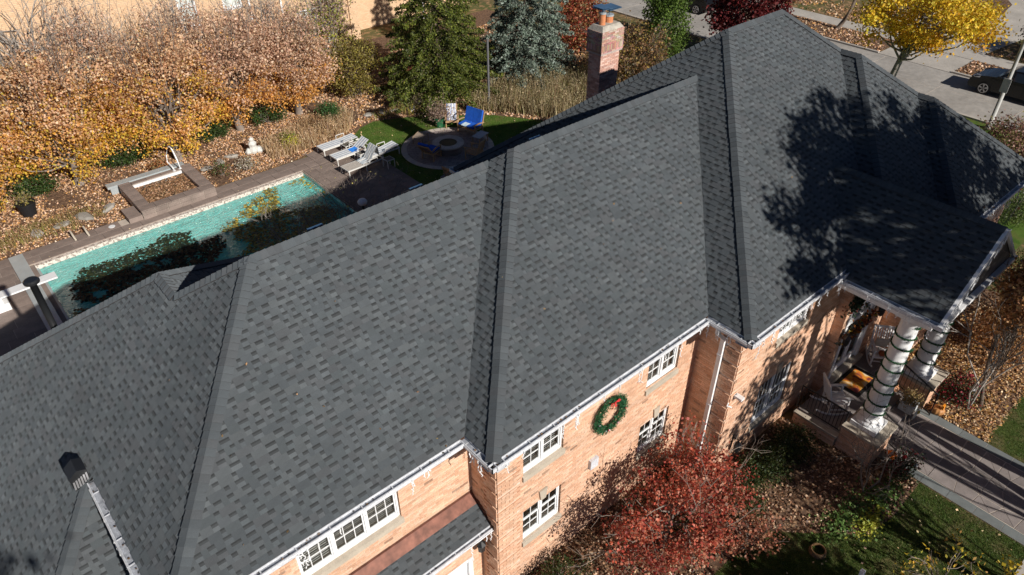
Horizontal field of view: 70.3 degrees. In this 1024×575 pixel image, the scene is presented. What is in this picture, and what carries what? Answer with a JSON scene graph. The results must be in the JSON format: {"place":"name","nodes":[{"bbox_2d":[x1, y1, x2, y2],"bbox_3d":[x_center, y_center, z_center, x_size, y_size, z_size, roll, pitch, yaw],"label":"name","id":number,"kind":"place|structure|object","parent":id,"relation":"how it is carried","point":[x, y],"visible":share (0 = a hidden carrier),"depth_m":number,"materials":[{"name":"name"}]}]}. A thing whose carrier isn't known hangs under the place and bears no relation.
{"place":"outdoors","nodes":[
{"label":"outdoors","id":0,"kind":"place"},
{"bbox_2d":[0,140,423,355],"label":"pool deck","id":1,"kind":"structure","parent":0,"point":[21,322],"depth_m":32.03,"materials":[{"name":"stone"}]},
{"bbox_2d":[0,271,57,313],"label":"diving board","id":2,"kind":"object","parent":1,"relation":"on","point":[5,305],"visible":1,"depth_m":25.94,"materials":[{"name":"white paint"}]},
{"bbox_2d":[8,254,69,330],"bbox_3d":[-17.383,0.239,26.830,0.760,0.290,6.280,-28,45,-31],"label":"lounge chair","id":3,"kind":"object","parent":1,"relation":"on","point":[21,267],"visible":0.54,"depth_m":26.88,"materials":[{"name":"grey metal"}]},
{"bbox_2d":[118,163,216,223],"bbox_3d":[-15.575,-4.225,32.312,3.764,0.472,3.034,-28,45,-31],"label":"spa","id":4,"kind":"object","parent":1,"relation":"on","point":[141,208],"visible":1,"depth_m":31.91,"materials":[{"name":"stone"}]},
{"bbox_2d":[135,173,196,202],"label":"floating leaves","id":5,"kind":"object","parent":4,"relation":"on","point":[170,180],"visible":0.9,"depth_m":32.50,"materials":[{"name":"plant"}]},
{"bbox_2d":[316,133,358,156],"bbox_3d":[-8.625,-7.112,35.944,2.000,0.540,0.785,-29,45,-32],"label":"sun lounger","id":6,"kind":"object","parent":1,"relation":"on","point":[329,145],"visible":0.94,"depth_m":35.84,"materials":[{"name":"plastic"}]},
{"bbox_2d":[329,136,368,165],"bbox_3d":[-7.792,-6.626,35.109,2.000,0.762,0.785,-29,45,-32],"label":"sun lounger","id":7,"kind":"object","parent":1,"relation":"on","point":[360,143],"visible":0.96,"depth_m":35.05,"materials":[{"name":"plastic"}]},
{"bbox_2d":[0,9,638,260],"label":"leafy bed","id":8,"kind":"object","parent":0,"point":[482,17],"visible":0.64,"depth_m":35.58,"materials":[{"name":"brown plant"}]},
{"bbox_2d":[0,138,29,221],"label":"pear tree","id":9,"kind":"object","parent":8,"relation":"on","point":[2,171],"visible":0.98,"depth_m":29.82,"materials":[{"name":"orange plant"}]},
{"bbox_2d":[0,36,40,171],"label":"pear tree","id":10,"kind":"object","parent":8,"relation":"on","point":[8,96],"visible":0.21,"depth_m":31.44,"materials":[{"name":"orange plant"}]},
{"bbox_2d":[10,188,39,217],"bbox_3d":[-20.724,-3.671,30.909,1.161,1.330,1.109,-28,45,-31],"label":"plant pot","id":11,"kind":"object","parent":8,"relation":"on","point":[25,206],"visible":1,"depth_m":30.87,"materials":[{"name":"plastic"}]},
{"bbox_2d":[1,169,63,200],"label":"evergreen shrub","id":12,"kind":"object","parent":8,"relation":"on","point":[34,190],"visible":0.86,"depth_m":32.18,"materials":[{"name":"green plant"}]},
{"bbox_2d":[0,0,104,126],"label":"bare tree","id":13,"kind":"object","parent":8,"relation":"on","point":[14,45],"visible":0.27,"depth_m":35.68,"materials":[{"name":"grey plant"}]},
{"bbox_2d":[0,199,106,253],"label":"dry perennials","id":14,"kind":"object","parent":8,"relation":"on","point":[11,242],"visible":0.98,"depth_m":30.16,"materials":[{"name":"brown plant"}]},
{"bbox_2d":[0,12,146,188],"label":"pear tree","id":15,"kind":"object","parent":8,"relation":"on","point":[70,135],"visible":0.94,"depth_m":30.78,"materials":[{"name":"orange plant"}]},
{"bbox_2d":[0,0,146,140],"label":"pear tree","id":16,"kind":"object","parent":8,"relation":"on","point":[71,35],"visible":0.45,"depth_m":33.39,"materials":[{"name":"brown plant"}]},
{"bbox_2d":[41,0,185,91],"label":"bare tree","id":17,"kind":"object","parent":8,"relation":"on","point":[107,30],"visible":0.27,"depth_m":37.37,"materials":[{"name":"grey plant"}]},
{"bbox_2d":[91,136,154,169],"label":"evergreen shrub","id":18,"kind":"object","parent":8,"relation":"on","point":[125,157],"visible":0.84,"depth_m":34.55,"materials":[{"name":"green plant"}]},
{"bbox_2d":[105,161,183,194],"bbox_3d":[-16.753,-4.997,33.354,3.450,0.460,0.370,-28,45,-31],"label":"pool cover housing","id":19,"kind":"object","parent":8,"relation":"on","point":[113,188],"visible":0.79,"depth_m":32.97,"materials":[{"name":"grey metal"}]},
{"bbox_2d":[83,0,235,160],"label":"pear tree","id":20,"kind":"object","parent":8,"relation":"on","point":[176,125],"visible":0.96,"depth_m":32.72,"materials":[{"name":"orange plant"}]},
{"bbox_2d":[0,100,344,259],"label":"fallen leaves","id":21,"kind":"object","parent":8,"relation":"on","point":[5,212],"visible":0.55,"depth_m":34.30,"materials":[{"name":"plant"}]},
{"bbox_2d":[117,0,227,105],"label":"pear tree","id":22,"kind":"object","parent":8,"relation":"on","point":[178,20],"visible":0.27,"depth_m":37.23,"materials":[{"name":"brown plant"}]},
{"bbox_2d":[183,114,232,142],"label":"evergreen shrub","id":23,"kind":"object","parent":8,"relation":"on","point":[217,130],"visible":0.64,"depth_m":36.77,"materials":[{"name":"green plant"}]},
{"bbox_2d":[161,0,285,130],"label":"pear tree","id":24,"kind":"object","parent":8,"relation":"on","point":[239,99],"visible":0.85,"depth_m":35.59,"materials":[{"name":"orange plant"}]},
{"bbox_2d":[206,0,301,60],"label":"pear tree","id":25,"kind":"object","parent":8,"relation":"on","point":[268,9],"visible":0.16,"depth_m":40.33,"materials":[{"name":"brown plant"}]},
{"bbox_2d":[246,102,290,127],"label":"evergreen shrub","id":26,"kind":"object","parent":8,"relation":"on","point":[271,115],"visible":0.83,"depth_m":38.22,"materials":[{"name":"green plant"}]},
{"bbox_2d":[227,0,346,114],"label":"pear tree","id":27,"kind":"object","parent":8,"relation":"on","point":[310,68],"visible":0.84,"depth_m":37.30,"materials":[{"name":"brown plant"}]},
{"bbox_2d":[256,105,355,159],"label":"dry perennials","id":28,"kind":"object","parent":8,"relation":"on","point":[278,150],"visible":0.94,"depth_m":37.01,"materials":[{"name":"beige plant"}]},
{"bbox_2d":[281,0,361,63],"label":"pear tree","id":29,"kind":"object","parent":8,"relation":"on","point":[328,26],"visible":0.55,"depth_m":41.75,"materials":[{"name":"brown plant"}]},
{"bbox_2d":[325,33,388,100],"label":"shrub","id":30,"kind":"object","parent":8,"relation":"on","point":[362,57],"visible":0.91,"depth_m":40.24,"materials":[{"name":"green plant"}]},
{"bbox_2d":[373,0,503,118],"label":"spruce tree","id":31,"kind":"object","parent":8,"relation":"on","point":[454,52],"visible":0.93,"depth_m":39.41,"materials":[{"name":"green plant"}]},
{"bbox_2d":[281,22,641,134],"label":"fallen leaves","id":32,"kind":"object","parent":8,"relation":"on","point":[369,102],"visible":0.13,"depth_m":41.03,"materials":[{"name":"plant"}]},
{"bbox_2d":[472,0,578,92],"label":"spruce tree","id":33,"kind":"object","parent":8,"relation":"on","point":[539,41],"visible":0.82,"depth_m":41.25,"materials":[{"name":"green plant"}]},
{"bbox_2d":[463,60,627,117],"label":"dry perennials","id":34,"kind":"object","parent":8,"relation":"on","point":[546,104],"visible":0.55,"depth_m":40.18,"materials":[{"name":"beige plant"}]},
{"bbox_2d":[549,0,608,55],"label":"red shrub","id":35,"kind":"object","parent":8,"relation":"on","point":[575,42],"visible":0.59,"depth_m":45.49,"materials":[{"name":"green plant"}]},
{"bbox_2d":[576,10,684,83],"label":"brown shrub","id":36,"kind":"object","parent":8,"relation":"on","point":[635,67],"visible":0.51,"depth_m":40.52,"materials":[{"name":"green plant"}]},
{"bbox_2d":[352,115,542,184],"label":"back lawn","id":37,"kind":"structure","parent":0,"point":[494,137],"depth_m":37.70,"materials":[{"name":"plant"}]},
{"bbox_2d":[412,92,460,129],"bbox_3d":[-3.779,-9.216,37.505,2.511,2.057,2.589,11,38,14],"label":"plant pot","id":38,"kind":"object","parent":37,"relation":"on","point":[439,118],"visible":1,"depth_m":37.74,"materials":[{"name":"green plant"}]},
{"bbox_2d":[401,127,493,169],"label":"patio","id":39,"kind":"structure","parent":0,"point":[433,134],"depth_m":36.07,"materials":[{"name":"stone"}]},
{"bbox_2d":[432,135,463,156],"bbox_3d":[-3.133,-6.958,35.785,1.560,0.440,1.560,-28,45,-31],"label":"fire pit","id":40,"kind":"object","parent":39,"relation":"on","point":[451,145],"visible":0.92,"depth_m":35.52,"materials":[{"name":"stone"}]},
{"bbox_2d":[456,106,484,133],"bbox_3d":[-2.107,-8.527,37.236,1.220,1.168,0.916,24,43,29],"label":"armchair","id":41,"kind":"object","parent":39,"relation":"on","point":[474,117],"visible":0.98,"depth_m":37.17,"materials":[{"name":"blue wood"}]},
{"bbox_2d":[22,0,1023,574],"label":"ground","id":42,"kind":"structure","parent":0,"point":[488,4],"depth_m":50.72,"materials":[{"name":"soil"}]},
{"bbox_2d":[0,0,463,127],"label":"neighbour house","id":43,"kind":"structure","parent":42,"relation":"on","point":[364,14],"depth_m":40.05,"materials":[{"name":"white paint"}]},
{"bbox_2d":[238,190,333,250],"bbox_3d":[-8.357,-1.932,27.184,4.083,3.036,3.542,-10,38,-13],"label":"bare shrub","id":44,"kind":"object","parent":42,"relation":"on","point":[298,225],"visible":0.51,"depth_m":27.35,"materials":[{"name":"brown plant"}]},
{"bbox_2d":[268,187,362,240],"bbox_3d":[-6.582,-1.867,27.016,5.153,3.130,3.988,-28,45,-31],"label":"bare shrub","id":45,"kind":"object","parent":42,"relation":"on","point":[342,214],"visible":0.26,"depth_m":26.95,"materials":[{"name":"plant"}]},
{"bbox_2d":[303,173,355,212],"bbox_3d":[-12.646,-1.103,30.533,11.500,2.400,4.950,-28,45,-31],"label":"pool basin","id":46,"kind":"object","parent":42,"relation":"in","point":[319,186],"visible":0.03,"depth_m":33.08,"materials":[{"name":"paint"}]},
{"bbox_2d":[34,172,303,268],"bbox_3d":[-14.230,-3.030,31.352,11.500,0.306,0.180,-28,45,-31],"label":"tile band","id":47,"kind":"object","parent":46,"relation":"attached to","point":[77,252],"visible":0.79,"depth_m":30.82,"materials":[{"name":"tile"}]},
{"bbox_2d":[30,171,355,322],"bbox_3d":[-12.658,-1.858,29.542,12.050,0.001,5.450,-28,45,-31],"label":"pool edge","id":48,"kind":"object","parent":46,"relation":"on","point":[61,315],"visible":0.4,"depth_m":26.78,"materials":[{"name":"concrete"}]},
{"bbox_2d":[40,176,352,318],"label":"water","id":49,"kind":"structure","parent":46,"relation":"in","point":[205,225],"depth_m":30.14,"materials":[{"name":"liquid"}]},
{"bbox_2d":[68,231,225,304],"bbox_3d":[-14.120,-0.830,28.427,6.057,0.169,4.107,-28,45,-31],"label":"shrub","id":50,"kind":"object","parent":49,"relation":"on","point":[127,275],"visible":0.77,"depth_m":28.53,"materials":[{"name":"plant"}]},
{"bbox_2d":[220,187,341,257],"bbox_3d":[-10.447,-3.054,31.334,5.228,0.159,4.833,-28,45,-31],"label":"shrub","id":51,"kind":"object","parent":49,"relation":"on","point":[275,202],"visible":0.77,"depth_m":30.99,"materials":[{"name":"plant"}]},
{"bbox_2d":[295,163,412,222],"bbox_3d":[-5.923,-2.931,28.359,5.135,3.954,5.122,-2,37,-2],"label":"bare shrub","id":52,"kind":"object","parent":42,"relation":"on","point":[345,209],"visible":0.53,"depth_m":28.34,"materials":[{"name":"brown plant"}]},
{"bbox_2d":[0,3,1023,574],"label":"brick house","id":53,"kind":"structure","parent":42,"relation":"on","point":[500,303],"depth_m":15.70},
{"bbox_2d":[296,492,404,574],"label":"window","id":54,"kind":"structure","parent":53,"relation":"in","point":[334,548],"depth_m":14.01,"materials":[{"name":"white paint"}]},
{"bbox_2d":[522,485,561,546],"bbox_3d":[0.498,4.973,16.803,1.230,1.590,0.665,-28,45,-31],"label":"window","id":55,"kind":"structure","parent":53,"relation":"in","point":[544,510],"depth_m":17.00,"materials":[{"name":"white paint"}]},
{"bbox_2d":[522,427,564,482],"bbox_3d":[0.487,3.221,15.481,1.230,1.300,0.665,-28,45,-31],"label":"window","id":56,"kind":"structure","parent":53,"relation":"in","point":[546,448],"depth_m":15.66,"materials":[{"name":"white paint"}]},
{"bbox_2d":[594,393,628,435],"bbox_3d":[2.301,2.894,16.448,1.252,1.175,0.273,-28,45,-31],"label":"wreath","id":57,"kind":"object","parent":53,"relation":"attached to","point":[622,400],"visible":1,"depth_m":16.39,"materials":[{"name":"plant"}]},
{"bbox_2d":[635,405,666,460],"bbox_3d":[3.445,3.504,18.906,1.180,1.570,0.665,-28,45,-31],"label":"window","id":58,"kind":"structure","parent":53,"relation":"in","point":[651,431],"depth_m":19.06,"materials":[{"name":"white paint"}]},
{"bbox_2d":[644,346,678,395],"bbox_3d":[3.452,1.678,17.548,1.230,1.360,0.665,-28,45,-31],"label":"window","id":59,"kind":"structure","parent":53,"relation":"in","point":[662,366],"depth_m":17.75,"materials":[{"name":"white paint"}]},
{"bbox_2d":[747,361,790,432],"bbox_3d":[7.003,2.728,20.251,1.690,2.090,0.665,-28,45,-31],"label":"window","id":60,"kind":"structure","parent":53,"relation":"in","point":[769,394],"depth_m":20.53,"materials":[{"name":"white paint"}]},
{"bbox_2d":[774,310,808,347],"bbox_3d":[7.065,0.633,18.752,1.490,1.180,0.665,-28,45,-31],"label":"window","id":61,"kind":"structure","parent":53,"relation":"in","point":[789,331],"depth_m":18.84,"materials":[{"name":"white paint"}]},
{"bbox_2d":[810,372,853,414],"bbox_3d":[9.335,3.086,21.076,1.041,1.160,0.640,0,37,1],"label":"rocking chair","id":62,"kind":"object","parent":53,"relation":"on","point":[840,398],"visible":0.88,"depth_m":21.07,"materials":[{"name":"white paint"}]},
{"bbox_2d":[828,302,875,383],"bbox_3d":[10.061,1.252,22.014,2.000,2.930,0.940,-28,45,-31],"label":"front door","id":63,"kind":"structure","parent":53,"relation":"in","point":[846,361],"depth_m":22.38,"materials":[{"name":"white paint"}]},
{"bbox_2d":[828,308,878,352],"bbox_3d":[10.309,1.099,21.414,3.152,0.887,0.288,-28,45,-31],"label":"door swag","id":64,"kind":"object","parent":53,"relation":"attached to","point":[855,329],"depth_m":21.36,"materials":[{"name":"green plant"}]},
{"bbox_2d":[834,365,875,396],"bbox_3d":[10.571,2.866,22.318,1.240,0.018,0.800,-28,45,-31],"label":"doormat","id":65,"kind":"object","parent":53,"relation":"on","point":[852,377],"visible":0.93,"depth_m":22.32,"materials":[{"name":"fabric"}]},
{"bbox_2d":[865,324,895,366],"bbox_3d":[11.566,1.832,22.719,0.640,1.160,1.041,6,38,9],"label":"rocking chair","id":66,"kind":"object","parent":53,"relation":"on","point":[875,351],"visible":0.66,"depth_m":22.72,"materials":[{"name":"white paint"}]},
{"bbox_2d":[863,325,921,416],"bbox_3d":[9.941,2.191,19.087,0.668,3.362,0.684,-28,45,-31],"label":"garland","id":67,"kind":"object","parent":53,"relation":"attached to","point":[899,373],"visible":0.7,"depth_m":19.00},
{"bbox_2d":[895,385,924,414],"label":"potted plant","id":68,"kind":"object","parent":53,"relation":"on","point":[908,401],"visible":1,"depth_m":21.51,"materials":[{"name":"grey plant"}]},
{"bbox_2d":[643,0,693,60],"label":"arborvitae","id":69,"kind":"object","parent":42,"relation":"on","point":[678,32],"visible":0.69,"depth_m":44.23,"materials":[{"name":"green plant"}]},
{"bbox_2d":[697,0,800,34],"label":"red tree","id":70,"kind":"object","parent":42,"relation":"on","point":[721,19],"visible":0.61,"depth_m":43.20,"materials":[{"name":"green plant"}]},
{"bbox_2d":[527,418,916,574],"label":"front bed","id":71,"kind":"object","parent":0,"point":[804,505],"visible":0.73,"depth_m":19.30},
{"bbox_2d":[530,548,594,574],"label":"yew","id":72,"kind":"object","parent":71,"relation":"on","point":[556,569],"visible":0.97,"depth_m":17.23,"materials":[{"name":"green plant"}]},
{"bbox_2d":[567,423,770,574],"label":"dogwood tree","id":73,"kind":"object","parent":71,"relation":"on","point":[645,524],"visible":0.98,"depth_m":16.77,"materials":[{"name":"red plant"}]},
{"bbox_2d":[648,410,716,497],"bbox_3d":[4.397,4.521,18.496,1.752,3.067,1.722,-17,40,-20],"label":"shrub","id":74,"kind":"object","parent":71,"relation":"on","point":[673,453],"visible":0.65,"depth_m":18.34,"materials":[{"name":"red plant"}]},
{"bbox_2d":[533,417,916,574],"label":"fallen leaves","id":75,"kind":"object","parent":71,"relation":"on","point":[591,546],"visible":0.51,"depth_m":19.27,"materials":[{"name":"plant"}]},
{"bbox_2d":[720,480,770,523],"bbox_3d":[6.030,5.636,18.865,1.422,0.849,1.212,-2,37,-2],"label":"yew","id":76,"kind":"object","parent":71,"relation":"on","point":[748,507],"visible":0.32,"depth_m":18.79,"materials":[{"name":"green plant"}]},
{"bbox_2d":[728,449,778,492],"bbox_3d":[6.525,4.984,19.591,1.552,1.008,1.328,-28,45,-31],"label":"yew","id":77,"kind":"object","parent":71,"relation":"on","point":[757,483],"visible":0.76,"depth_m":19.53,"materials":[{"name":"green plant"}]},
{"bbox_2d":[716,496,792,562],"bbox_3d":[5.903,5.909,17.922,1.876,1.553,1.782,-28,45,-31],"label":"shrub","id":78,"kind":"object","parent":71,"relation":"on","point":[747,540],"visible":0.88,"depth_m":17.69,"materials":[{"name":"brown plant"}]},
{"bbox_2d":[746,438,802,487],"bbox_3d":[7.024,4.758,19.818,1.829,1.092,1.562,-28,45,-31],"label":"yew","id":79,"kind":"object","parent":71,"relation":"on","point":[775,459],"visible":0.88,"depth_m":19.70,"materials":[{"name":"green plant"}]},
{"bbox_2d":[763,416,827,469],"bbox_3d":[7.962,4.341,20.405,1.730,1.043,1.703,11,39,15],"label":"yew","id":80,"kind":"object","parent":71,"relation":"on","point":[796,448],"visible":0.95,"depth_m":20.31,"materials":[{"name":"green plant"}]},
{"bbox_2d":[808,493,873,557],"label":"ground cover","id":81,"kind":"object","parent":71,"relation":"on","point":[839,521],"visible":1,"depth_m":18.70,"materials":[{"name":"green plant"}]},
{"bbox_2d":[820,476,889,550],"bbox_3d":[9.006,5.824,19.012,1.388,0.175,3.071,24,43,29],"label":"ground cover","id":82,"kind":"object","parent":71,"relation":"on","point":[860,502],"visible":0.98,"depth_m":19.06,"materials":[{"name":"green plant"}]},
{"bbox_2d":[844,499,893,541],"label":"ground cover","id":83,"kind":"object","parent":71,"relation":"on","point":[873,520],"visible":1,"depth_m":18.66,"materials":[{"name":"green plant"}]},
{"bbox_2d":[819,385,930,507],"bbox_3d":[9.798,4.180,18.881,3.513,3.104,2.955,-28,45,-31],"label":"bare tree","id":84,"kind":"object","parent":71,"relation":"on","point":[870,464],"visible":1,"depth_m":18.80,"materials":[{"name":"plant"}]},
{"bbox_2d":[846,474,918,525],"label":"ground cover","id":85,"kind":"object","parent":71,"relation":"on","point":[887,498],"visible":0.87,"depth_m":19.34,"materials":[{"name":"green plant"}]},
{"bbox_2d":[876,445,929,489],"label":"shrub","id":86,"kind":"object","parent":71,"relation":"on","point":[899,475],"visible":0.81,"depth_m":19.66,"materials":[{"name":"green plant"}]},
{"bbox_2d":[594,0,1023,126],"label":"street","id":87,"kind":"structure","parent":0,"point":[930,77],"depth_m":42.71,"materials":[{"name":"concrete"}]},
{"bbox_2d":[967,65,1023,99],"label":"parked car","id":88,"kind":"object","parent":87,"relation":"on","point":[986,80],"visible":0.95,"depth_m":40.65,"materials":[{"name":"black paint"}]},
{"bbox_2d":[728,6,894,50],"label":"parkway","id":89,"kind":"structure","parent":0,"point":[828,25],"depth_m":49.56,"materials":[{"name":"plant"}]},
{"bbox_2d":[755,13,893,50],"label":"fallen leaves","id":90,"kind":"object","parent":89,"relation":"on","point":[845,33],"visible":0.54,"depth_m":49.53,"materials":[{"name":"plant"}]},
{"bbox_2d":[713,483,1023,574],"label":"front lawn","id":91,"kind":"structure","parent":0,"point":[881,545],"depth_m":18.19,"materials":[{"name":"plant"}]},
{"bbox_2d":[893,525,987,574],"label":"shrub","id":92,"kind":"object","parent":91,"relation":"on","point":[932,566],"visible":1,"depth_m":17.14,"materials":[{"name":"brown plant"}]},
{"bbox_2d":[748,0,1023,68],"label":"sidewalk","id":93,"kind":"structure","parent":0,"point":[991,60],"depth_m":48.19,"materials":[{"name":"concrete"}]},
{"bbox_2d":[878,45,972,72],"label":"driveway apron","id":94,"kind":"object","parent":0,"point":[950,63],"visible":0.79,"depth_m":45.54,"materials":[{"name":"concrete"}]},
{"bbox_2d":[878,407,1023,545],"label":"front walk","id":95,"kind":"structure","parent":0,"point":[982,480],"depth_m":20.08,"materials":[{"name":"grey concrete"}]},
{"bbox_2d":[907,289,1023,440],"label":"side bed","id":96,"kind":"object","parent":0,"point":[1010,403],"visible":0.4,"depth_m":22.98,"materials":[{"name":"plant"}]},
{"bbox_2d":[907,300,1023,442],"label":"fallen leaves","id":97,"kind":"object","parent":96,"relation":"on","point":[985,436],"visible":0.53,"depth_m":22.91,"materials":[{"name":"plant"}]},
{"bbox_2d":[935,364,996,413],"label":"shrub","id":98,"kind":"object","parent":96,"relation":"on","point":[955,391],"visible":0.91,"depth_m":21.88,"materials":[{"name":"red plant"}]},
{"bbox_2d":[945,187,1023,408],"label":"bare sapling","id":99,"kind":"object","parent":96,"relation":"on","point":[988,375],"visible":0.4,"depth_m":20.08,"materials":[{"name":"brown plant"}]},
{"bbox_2d":[960,263,1023,379],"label":"brown maple","id":100,"kind":"object","parent":96,"relation":"on","point":[988,332],"visible":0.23,"depth_m":22.41,"materials":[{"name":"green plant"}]},
{"bbox_2d":[979,251,1023,405],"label":"brown sapling","id":101,"kind":"object","parent":96,"relation":"on","point":[1013,293],"visible":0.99,"depth_m":18.31,"materials":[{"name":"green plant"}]},
{"bbox_2d":[929,0,1023,53],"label":"neighbour driveway","id":102,"kind":"structure","parent":0,"point":[1014,15],"depth_m":50.09,"materials":[{"name":"concrete"}]},
{"bbox_2d":[966,118,1023,249],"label":"street lawn","id":103,"kind":"structure","parent":0,"point":[1017,232],"depth_m":30.14,"materials":[{"name":"plant"}]},
{"bbox_2d":[850,0,1016,76],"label":"yellow maple","id":104,"kind":"object","parent":103,"relation":"on","point":[915,31],"visible":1,"depth_m":35.91,"materials":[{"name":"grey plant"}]},
{"bbox_2d":[977,109,1023,157],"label":"shrub","id":105,"kind":"object","parent":103,"relation":"on","point":[1017,146],"visible":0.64,"depth_m":33.79,"materials":[{"name":"brown plant"}]},
{"bbox_2d":[985,39,1023,129],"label":"street lamp","id":106,"kind":"object","parent":103,"relation":"on","point":[1005,85],"visible":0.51,"depth_m":36.13,"materials":[{"name":"metal"}]},
{"bbox_2d":[999,187,1023,226],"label":"hedge","id":107,"kind":"object","parent":103,"relation":"on","point":[1018,217],"visible":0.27,"depth_m":29.73,"materials":[{"name":"green plant"}]},
{"bbox_2d":[984,395,1023,462],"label":"side lawn","id":108,"kind":"structure","parent":0,"point":[1003,433],"depth_m":21.16,"materials":[{"name":"plant"}]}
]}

